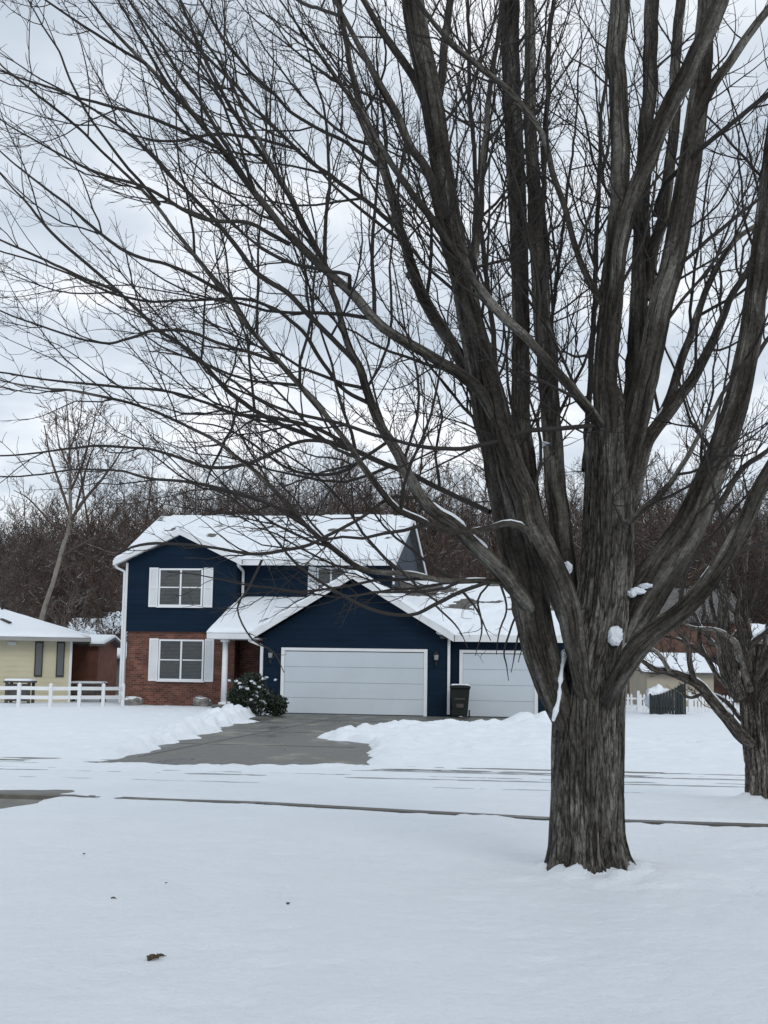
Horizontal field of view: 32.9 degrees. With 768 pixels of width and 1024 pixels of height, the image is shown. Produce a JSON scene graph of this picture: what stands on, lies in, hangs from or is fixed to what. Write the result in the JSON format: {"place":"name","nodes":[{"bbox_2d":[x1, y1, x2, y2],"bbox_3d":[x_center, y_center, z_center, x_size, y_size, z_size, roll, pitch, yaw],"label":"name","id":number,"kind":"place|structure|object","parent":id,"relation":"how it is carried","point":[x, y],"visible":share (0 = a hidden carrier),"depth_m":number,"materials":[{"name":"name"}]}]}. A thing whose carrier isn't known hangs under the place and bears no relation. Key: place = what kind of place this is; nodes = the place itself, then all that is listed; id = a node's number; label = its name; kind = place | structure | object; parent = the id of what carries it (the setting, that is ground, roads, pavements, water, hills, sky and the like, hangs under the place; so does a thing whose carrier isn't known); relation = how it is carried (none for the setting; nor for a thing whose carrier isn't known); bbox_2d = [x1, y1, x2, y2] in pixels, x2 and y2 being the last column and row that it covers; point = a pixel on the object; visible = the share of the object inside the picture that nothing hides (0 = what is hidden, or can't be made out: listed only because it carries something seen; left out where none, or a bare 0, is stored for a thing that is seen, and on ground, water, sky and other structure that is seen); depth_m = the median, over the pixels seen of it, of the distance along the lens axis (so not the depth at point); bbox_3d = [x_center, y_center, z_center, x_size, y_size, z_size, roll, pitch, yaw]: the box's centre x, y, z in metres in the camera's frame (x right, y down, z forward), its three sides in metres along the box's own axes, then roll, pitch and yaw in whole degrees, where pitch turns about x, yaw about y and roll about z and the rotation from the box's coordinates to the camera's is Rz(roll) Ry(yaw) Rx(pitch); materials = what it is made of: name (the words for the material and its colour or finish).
{"place":"outdoors","nodes":[
{"label":"outdoors","id":0,"kind":"place"},
{"bbox_2d":[0,790,74,808],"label":"pavement","id":1,"kind":"structure","parent":0,"point":[6,803],"depth_m":15.25,"materials":[{"name":"concrete"}]},
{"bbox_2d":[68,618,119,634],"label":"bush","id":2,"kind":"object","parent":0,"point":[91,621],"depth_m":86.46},
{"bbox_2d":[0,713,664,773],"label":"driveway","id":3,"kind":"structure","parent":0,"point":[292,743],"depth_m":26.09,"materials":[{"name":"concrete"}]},
{"bbox_2d":[449,684,470,717],"bbox_3d":[2.515,6.232,42.916,0.694,1.100,0.855,0,-7,5],"label":"wheeled bin","id":4,"kind":"object","parent":3,"relation":"on","point":[460,697],"visible":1,"depth_m":42.57,"materials":[{"name":"black plastic"}]},
{"bbox_2d":[113,514,563,717],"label":"blue house","id":5,"kind":"structure","parent":0,"point":[362,661],"depth_m":46.09,"materials":[{"name":"blue wood"}]},
{"bbox_2d":[156,568,203,607],"bbox_3d":[-7.428,2.774,47.424,1.770,1.430,0.108,0,-7,9],"label":"window","id":6,"kind":"structure","parent":5,"relation":"in","point":[180,584],"depth_m":47.43,"materials":[{"name":"white paint"}]},
{"bbox_2d":[156,639,204,681],"bbox_3d":[-7.372,5.397,47.194,1.800,1.530,0.108,0,-7,9],"label":"window","id":7,"kind":"structure","parent":5,"relation":"in","point":[182,660],"depth_m":47.21,"materials":[{"name":"grey glass"}]},
{"bbox_2d":[258,644,262,672],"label":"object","id":8,"kind":"structure","parent":5,"relation":"in","point":[262,644],"depth_m":47.45,"materials":[{"name":"metal"}]},
{"bbox_2d":[317,567,345,588],"bbox_3d":[-1.927,2.617,47.227,1.050,1.200,0.068,0,-7,9],"label":"window","id":9,"kind":"structure","parent":5,"relation":"in","point":[330,576],"depth_m":47.27,"materials":[{"name":"white paint"}]},
{"bbox_2d":[280,647,427,715],"bbox_3d":[-1.048,5.774,44.257,5.060,2.250,0.091,0,-7,9],"label":"garage door","id":10,"kind":"structure","parent":5,"relation":"in","point":[389,682],"depth_m":44.22,"materials":[{"name":"white paint"}]},
{"bbox_2d":[459,650,537,717],"bbox_3d":[3.858,5.792,43.786,2.640,2.250,0.090,0,-7,9],"label":"garage door","id":11,"kind":"structure","parent":5,"relation":"in","point":[491,694],"depth_m":43.77,"materials":[{"name":"white paint"}]},
{"bbox_2d":[0,761,744,792],"bbox_3d":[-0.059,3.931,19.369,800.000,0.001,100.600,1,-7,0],"label":"road","id":12,"kind":"structure","parent":0,"point":[504,773],"depth_m":19.59,"materials":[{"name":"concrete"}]},
{"bbox_2d":[0,553,764,622],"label":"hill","id":13,"kind":"structure","parent":0,"point":[122,595],"depth_m":137.25,"materials":[{"name":"snow"}]},
{"bbox_2d":[0,699,767,1023],"bbox_3d":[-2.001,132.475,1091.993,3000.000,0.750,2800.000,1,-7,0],"label":"snowy ground","id":14,"kind":"structure","parent":0,"point":[381,917],"depth_m":9.25,"materials":[{"name":"white snow"}]},
{"bbox_2d":[0,682,124,706],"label":"rail fence","id":15,"kind":"object","parent":14,"relation":"on","point":[19,687],"visible":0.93,"depth_m":43.70,"materials":[{"name":"white paint"}]},
{"bbox_2d":[10,381,151,620],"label":"leaning tree","id":16,"kind":"object","parent":14,"relation":"on","point":[71,516],"visible":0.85,"depth_m":71.57,"materials":[{"name":"brown plant"}]},
{"bbox_2d":[147,954,159,960],"bbox_3d":[-1.208,2.351,6.868,0.066,0.029,0.125,-2,-7,23],"label":"fallen leaf","id":17,"kind":"object","parent":14,"relation":"on","point":[151,956],"visible":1,"depth_m":6.85,"materials":[{"name":"brown plant"}]},
{"bbox_2d":[193,695,211,706],"bbox_3d":[-6.492,6.838,46.439,0.709,0.590,0.522,1,-7,0],"label":"rock","id":18,"kind":"object","parent":14,"relation":"on","point":[200,700],"visible":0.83,"depth_m":46.27,"materials":[{"name":"grey stone"}]},
{"bbox_2d":[636,513,767,798],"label":"crabapple tree","id":19,"kind":"object","parent":14,"relation":"on","point":[748,690],"visible":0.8,"depth_m":15.20,"materials":[{"name":"brown plant"}]},
{"bbox_2d":[0,0,767,567],"label":"sky","id":20,"kind":"structure","parent":0,"point":[14,34],"materials":[{"name":"white"}]},
{"bbox_2d":[630,652,719,706],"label":"tan garage","id":21,"kind":"structure","parent":0,"point":[642,682],"depth_m":56.71,"materials":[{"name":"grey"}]},
{"bbox_2d":[626,588,751,701],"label":"brick house","id":22,"kind":"structure","parent":0,"point":[719,688],"depth_m":65.75,"materials":[{"name":"brown"}]},
{"label":"ground","id":23,"kind":"structure","parent":0,"visible":0},
{"bbox_2d":[3,679,36,702],"bbox_3d":[-13.200,6.546,47.125,1.000,0.998,0.814,1,-7,0],"label":"garden table","id":24,"kind":"object","parent":23,"relation":"on","point":[23,692],"visible":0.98,"depth_m":46.83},
{"bbox_2d":[0,601,90,701],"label":"yellow house","id":25,"kind":"structure","parent":23,"relation":"on","point":[39,651],"depth_m":49.46,"materials":[{"name":"yellow wood"}]},
{"bbox_2d":[34,642,43,676],"bbox_3d":[-13.140,5.597,49.461,0.300,1.320,0.056,2,-7,-13],"label":"window","id":26,"kind":"structure","parent":25,"relation":"in","point":[38,663],"depth_m":49.43,"materials":[{"name":"glass"}]},
{"bbox_2d":[56,642,64,676],"bbox_3d":[-12.350,5.630,49.642,0.300,1.320,0.056,2,-7,-13],"label":"window","id":27,"kind":"structure","parent":25,"relation":"in","point":[60,656],"depth_m":49.61,"materials":[{"name":"glass"}]},
{"bbox_2d":[68,620,98,633],"bbox_3d":[-14.311,6.957,60.129,2.252,3.890,1.699,1,-7,0],"label":"snowy shrub","id":28,"kind":"object","parent":23,"relation":"on","point":[85,632],"visible":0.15,"depth_m":60.13,"materials":[{"name":"white snow"}]},
{"bbox_2d":[70,681,107,701],"bbox_3d":[-11.507,7.024,50.495,1.400,0.898,0.814,1,-7,0],"label":"picnic bench","id":29,"kind":"object","parent":23,"relation":"on","point":[74,684],"visible":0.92,"depth_m":50.21,"materials":[{"name":"wood"}]},
{"bbox_2d":[71,634,120,695],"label":"rust shed","id":30,"kind":"structure","parent":23,"relation":"on","point":[95,659],"depth_m":56.67,"materials":[{"name":"brown wood"}]},
{"bbox_2d":[96,619,126,640],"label":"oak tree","id":31,"kind":"object","parent":23,"relation":"on","point":[115,630],"visible":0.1,"depth_m":65.50,"materials":[{"name":"plant"}]},
{"bbox_2d":[100,610,126,641],"bbox_3d":[-12.614,6.688,63.188,2.300,5.201,1.767,-1,-7,12],"label":"snowy shrub","id":32,"kind":"object","parent":23,"relation":"on","point":[119,621],"visible":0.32,"depth_m":63.10,"materials":[{"name":"white snow"}]},
{"bbox_2d":[115,642,126,694],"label":"grey shed","id":33,"kind":"structure","parent":23,"relation":"on","point":[117,670],"depth_m":61.50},
{"bbox_2d":[125,696,142,705],"bbox_3d":[-9.072,6.890,46.926,0.734,0.476,0.569,3,-7,-19],"label":"rock","id":34,"kind":"object","parent":23,"relation":"on","point":[132,700],"visible":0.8,"depth_m":46.73,"materials":[{"name":"grey stone"}]},
{"bbox_2d":[226,671,288,715],"bbox_3d":[-4.065,5.856,41.781,2.058,1.501,1.259,1,-7,0],"label":"evergreen bush","id":35,"kind":"object","parent":23,"relation":"on","point":[250,693],"visible":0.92,"depth_m":41.61,"materials":[{"name":"green plant"}]},
{"bbox_2d":[0,0,767,873],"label":"maple tree","id":36,"kind":"object","parent":23,"relation":"on","point":[608,606],"visible":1,"depth_m":9.83,"materials":[{"name":"brown plant"}]},
{"bbox_2d":[0,359,767,636],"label":"woodland","id":37,"kind":"object","parent":23,"relation":"on","point":[80,568],"visible":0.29,"depth_m":99.54,"materials":[{"name":"brown plant"}]},
{"bbox_2d":[0,793,767,826],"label":"kerb","id":38,"kind":"structure","parent":23,"relation":"on","point":[49,796],"depth_m":14.42,"materials":[{"name":"concrete"}]},
{"bbox_2d":[644,683,685,714],"bbox_3d":[9.849,6.636,45.831,1.362,1.240,0.860,1,-7,-4],"label":"slatted screen","id":39,"kind":"object","parent":23,"relation":"on","point":[659,699],"visible":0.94,"depth_m":45.46,"materials":[{"name":"grey wood"}]},
{"bbox_2d":[626,691,739,712],"bbox_3d":[12.293,7.127,48.185,9.600,0.900,0.100,1,-7,2],"label":"picket fence","id":40,"kind":"object","parent":23,"relation":"on","point":[639,707],"visible":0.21,"depth_m":48.21,"materials":[{"name":"white paint"}]},
{"bbox_2d":[674,536,767,623],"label":"oak tree","id":41,"kind":"object","parent":23,"relation":"on","point":[755,566],"visible":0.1,"depth_m":73.59,"materials":[{"name":"brown plant"}]},
{"bbox_2d":[731,624,764,702],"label":"snowy cottage","id":42,"kind":"structure","parent":23,"relation":"on","point":[760,627],"depth_m":61.38,"materials":[{"name":"grey snow"}]}
]}

